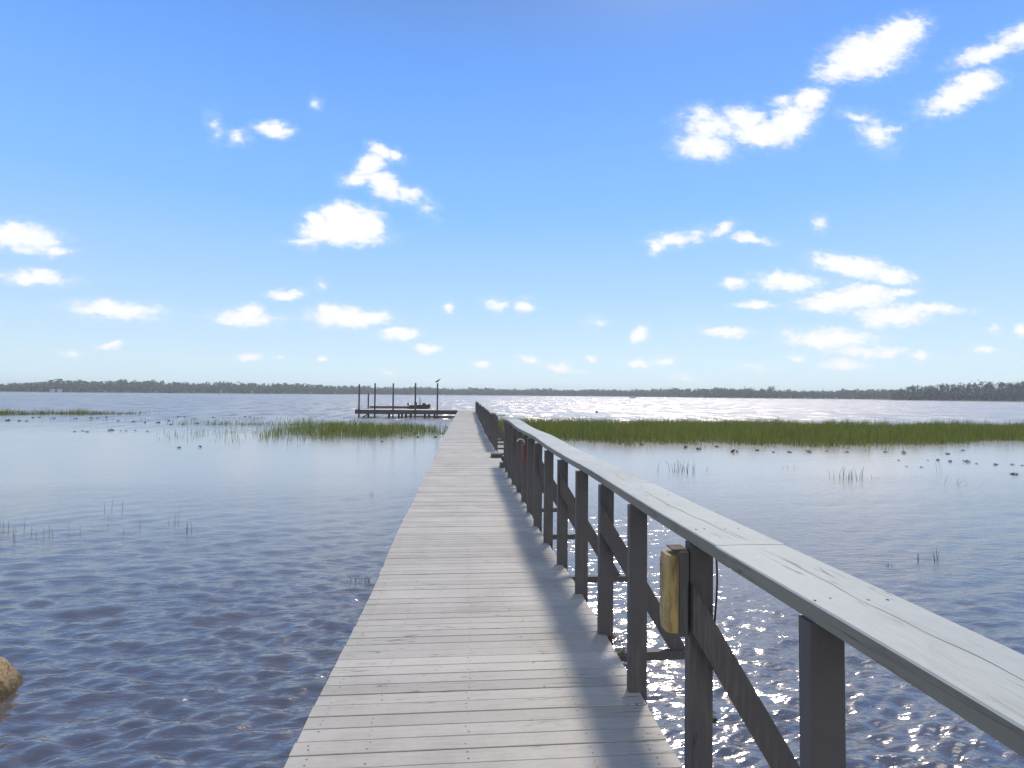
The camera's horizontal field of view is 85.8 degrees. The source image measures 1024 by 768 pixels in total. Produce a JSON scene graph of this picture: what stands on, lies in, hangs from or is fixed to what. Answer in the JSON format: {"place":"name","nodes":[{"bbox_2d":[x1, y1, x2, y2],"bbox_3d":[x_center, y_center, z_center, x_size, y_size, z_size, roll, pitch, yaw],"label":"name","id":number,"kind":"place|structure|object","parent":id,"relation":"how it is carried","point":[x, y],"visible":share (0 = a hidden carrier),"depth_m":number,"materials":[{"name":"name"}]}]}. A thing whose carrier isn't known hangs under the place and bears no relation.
{"place":"outdoors","nodes":[
{"label":"outdoors","id":0,"kind":"place"},
{"bbox_2d":[0,391,875,399],"bbox_3d":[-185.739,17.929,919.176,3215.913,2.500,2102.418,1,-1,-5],"label":"shore","id":1,"kind":"structure","parent":0,"point":[425,394],"depth_m":829.24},
{"bbox_2d":[0,379,1008,399],"bbox_3d":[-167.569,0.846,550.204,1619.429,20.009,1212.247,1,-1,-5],"label":"woodland","id":2,"kind":"object","parent":1,"relation":"on","point":[121,385],"visible":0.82,"depth_m":831.76,"materials":[{"name":"green plant"}]},
{"bbox_2d":[713,388,722,397],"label":"shore tree","id":3,"kind":"object","parent":1,"relation":"on","point":[718,391],"visible":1,"depth_m":749.39,"materials":[{"name":"green plant"}]},
{"bbox_2d":[727,388,736,397],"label":"shore tree","id":4,"kind":"object","parent":1,"relation":"on","point":[731,391],"visible":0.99,"depth_m":739.69,"materials":[{"name":"green plant"}]},
{"bbox_2d":[739,386,755,397],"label":"shore tree","id":5,"kind":"object","parent":1,"relation":"on","point":[749,390],"visible":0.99,"depth_m":725.00,"materials":[{"name":"green plant"}]},
{"bbox_2d":[766,386,776,398],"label":"shore tree","id":6,"kind":"object","parent":1,"relation":"on","point":[770,389],"visible":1,"depth_m":705.07,"materials":[{"name":"green plant"}]},
{"bbox_2d":[0,391,1023,767],"bbox_3d":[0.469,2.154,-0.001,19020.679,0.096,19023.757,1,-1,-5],"label":"lake water","id":7,"kind":"structure","parent":0,"point":[218,635],"depth_m":7.56,"materials":[{"name":"blue liquid"}]},
{"bbox_2d":[0,657,23,702],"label":"boulder","id":8,"kind":"object","parent":7,"relation":"in","point":[11,678],"visible":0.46,"depth_m":3.89,"materials":[{"name":"beige stone"}]},
{"bbox_2d":[13,519,52,541],"bbox_3d":[-7.287,2.123,7.993,1.274,0.334,0.535,0,-1,4],"label":"reed tuft","id":9,"kind":"object","parent":7,"relation":"in","point":[31,532],"visible":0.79,"depth_m":8.03,"materials":[{"name":"plant"}]},
{"bbox_2d":[0,408,303,421],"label":"marsh grass","id":10,"kind":"structure","parent":7,"relation":"in","point":[71,412],"depth_m":49.35,"materials":[{"name":"green plant"}]},
{"bbox_2d":[159,416,446,442],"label":"marsh grass","id":11,"kind":"structure","parent":7,"relation":"in","point":[369,428],"depth_m":29.65,"materials":[{"name":"green plant"}]},
{"bbox_2d":[370,406,408,407],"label":"floating dock","id":12,"kind":"object","parent":7,"relation":"on","point":[390,406],"visible":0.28,"depth_m":80.60,"materials":[{"name":"grey wood"}]},
{"bbox_2d":[355,383,474,417],"bbox_3d":[-8.574,2.094,50.424,10.693,4.300,3.660,1,-1,-5],"label":"dock","id":13,"kind":"object","parent":7,"relation":"in","point":[393,411],"visible":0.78,"depth_m":48.66,"materials":[{"name":"brown wood"}]},
{"bbox_2d":[407,399,429,408],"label":"boat","id":14,"kind":"object","parent":7,"relation":"on","point":[423,406],"visible":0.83,"depth_m":78.47,"materials":[{"name":"metal"}]},
{"bbox_2d":[284,410,682,767],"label":"boardwalk","id":15,"kind":"structure","parent":7,"relation":"in","point":[476,640],"depth_m":3.00,"materials":[{"name":"paint"}]},
{"bbox_2d":[475,401,505,453],"bbox_3d":[-1.650,2.338,29.678,1.126,2.535,30.693,1,-1,-5],"label":"handrail","id":16,"kind":"object","parent":15,"relation":"attached to","point":[488,419],"visible":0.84,"depth_m":17.34,"materials":[{"name":"paint"}]},
{"bbox_2d":[491,453,502,457],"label":"timber block","id":17,"kind":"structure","parent":15,"relation":"on","point":[496,455],"depth_m":12.59,"materials":[{"name":"grey wood"}]},
{"bbox_2d":[503,419,1023,767],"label":"handrail","id":18,"kind":"object","parent":15,"relation":"attached to","point":[974,678],"visible":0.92,"depth_m":1.96,"materials":[{"name":"paint"}]},
{"bbox_2d":[517,438,526,460],"bbox_3d":[0.127,0.862,7.221,0.134,0.297,0.070,1,-1,-5],"label":"red box","id":19,"kind":"object","parent":18,"relation":"attached to","point":[524,452],"visible":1,"depth_m":7.19,"materials":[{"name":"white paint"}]},
{"bbox_2d":[659,544,688,636],"bbox_3d":[0.589,0.749,2.006,0.088,0.310,0.085,1,-1,-5],"label":"box","id":20,"kind":"object","parent":18,"relation":"attached to","point":[674,591],"visible":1,"depth_m":1.97,"materials":[{"name":"paint"}]},
{"bbox_2d":[713,715,717,723],"bbox_3d":[0.736,1.227,2.017,0.034,0.027,0.028,1,-1,-5],"label":"bolt end","id":21,"kind":"object","parent":18,"relation":"attached to","point":[715,719],"visible":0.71,"depth_m":2.01,"materials":[{"name":"black metal"}]},
{"bbox_2d":[714,560,717,622],"bbox_3d":[0.740,0.781,1.994,0.026,0.373,0.009,1,-1,-5],"label":"hanging cord","id":22,"kind":"object","parent":18,"relation":"hanging from","point":[716,598],"visible":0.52,"depth_m":1.99,"materials":[{"name":"black fabric"}]},
{"bbox_2d":[603,624,651,677],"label":"dead weeds","id":23,"kind":"object","parent":7,"relation":"in","point":[615,641],"visible":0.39,"depth_m":3.20,"materials":[{"name":"plant"}]},
{"bbox_2d":[658,460,695,473],"bbox_3d":[4.641,2.302,15.490,1.009,0.476,0.442,0,-1,24],"label":"reed tuft","id":24,"kind":"object","parent":7,"relation":"in","point":[679,467],"visible":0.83,"depth_m":15.46,"materials":[{"name":"plant"}]},
{"bbox_2d":[498,414,1023,451],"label":"marsh grass","id":25,"kind":"structure","parent":7,"relation":"in","point":[815,434],"depth_m":28.70,"materials":[{"name":"green plant"}]},
{"bbox_2d":[828,468,863,479],"bbox_3d":[8.787,2.343,14.402,0.902,0.422,0.494,1,-1,-24],"label":"reed tuft","id":26,"kind":"object","parent":7,"relation":"in","point":[848,474],"visible":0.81,"depth_m":14.41,"materials":[{"name":"plant"}]},
{"bbox_2d":[929,549,938,560],"bbox_3d":[5.630,2.279,7.318,0.219,0.223,0.070,1,-1,-34],"label":"reed tuft","id":27,"kind":"object","parent":7,"relation":"in","point":[934,555],"visible":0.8,"depth_m":7.29,"materials":[{"name":"plant"}]},
{"bbox_2d":[0,0,1023,396],"label":"sky","id":28,"kind":"structure","parent":0,"point":[795,195],"materials":[{"name":"blue"}]},
{"bbox_2d":[876,399,1023,401],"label":"point of land","id":29,"kind":"object","parent":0,"point":[957,400],"visible":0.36,"depth_m":473.81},
{"bbox_2d":[904,386,912,394],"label":"pine tree","id":30,"kind":"object","parent":29,"relation":"on","point":[906,391],"visible":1,"depth_m":491.80,"materials":[{"name":"green plant"}]},
{"bbox_2d":[909,385,916,393],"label":"pine tree","id":31,"kind":"object","parent":29,"relation":"on","point":[914,388],"visible":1,"depth_m":490.32,"materials":[{"name":"green plant"}]},
{"bbox_2d":[928,385,938,399],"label":"pine tree","id":32,"kind":"object","parent":29,"relation":"on","point":[932,392],"visible":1,"depth_m":484.56,"materials":[{"name":"green plant"}]},
{"bbox_2d":[943,383,952,399],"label":"pine tree","id":33,"kind":"object","parent":29,"relation":"on","point":[947,386],"visible":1,"depth_m":467.54,"materials":[{"name":"green plant"}]},
{"bbox_2d":[951,384,958,399],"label":"pine tree","id":34,"kind":"object","parent":29,"relation":"on","point":[955,389],"visible":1,"depth_m":465.41,"materials":[{"name":"green plant"}]},
{"bbox_2d":[890,389,1023,400],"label":"undergrowth","id":35,"kind":"object","parent":29,"relation":"on","point":[972,396],"visible":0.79,"depth_m":479.51,"materials":[{"name":"green plant"}]},
{"bbox_2d":[957,383,970,399],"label":"pine tree","id":36,"kind":"object","parent":29,"relation":"on","point":[969,384],"visible":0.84,"depth_m":468.86,"materials":[{"name":"green plant"}]},
{"bbox_2d":[964,385,972,400],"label":"pine tree","id":37,"kind":"object","parent":29,"relation":"on","point":[967,388],"visible":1,"depth_m":461.87,"materials":[{"name":"green plant"}]},
{"bbox_2d":[975,385,985,400],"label":"pine tree","id":38,"kind":"object","parent":29,"relation":"on","point":[977,387],"visible":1,"depth_m":458.35,"materials":[{"name":"green plant"}]},
{"bbox_2d":[985,384,995,400],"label":"pine tree","id":39,"kind":"object","parent":29,"relation":"on","point":[992,391],"visible":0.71,"depth_m":452.49,"materials":[{"name":"green plant"}]},
{"bbox_2d":[984,381,997,400],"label":"pine tree","id":40,"kind":"object","parent":29,"relation":"on","point":[989,387],"visible":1,"depth_m":449.83,"materials":[{"name":"green plant"}]},
{"bbox_2d":[990,382,1005,400],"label":"pine tree","id":41,"kind":"object","parent":29,"relation":"on","point":[996,387],"visible":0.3,"depth_m":461.04,"materials":[{"name":"green plant"}]},
{"bbox_2d":[993,384,1004,400],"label":"pine tree","id":42,"kind":"object","parent":29,"relation":"on","point":[999,391],"visible":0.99,"depth_m":448.69,"materials":[{"name":"green plant"}]},
{"bbox_2d":[998,380,1013,400],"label":"pine tree","id":43,"kind":"object","parent":29,"relation":"on","point":[1007,388],"visible":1,"depth_m":443.61,"materials":[{"name":"green plant"}]},
{"bbox_2d":[1008,383,1015,400],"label":"pine tree","id":44,"kind":"object","parent":29,"relation":"on","point":[1012,388],"visible":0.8,"depth_m":445.96,"materials":[{"name":"green plant"}]},
{"bbox_2d":[1015,383,1023,400],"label":"pine tree","id":45,"kind":"object","parent":29,"relation":"on","point":[1018,388],"visible":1,"depth_m":440.20,"materials":[{"name":"green plant"}]}
]}

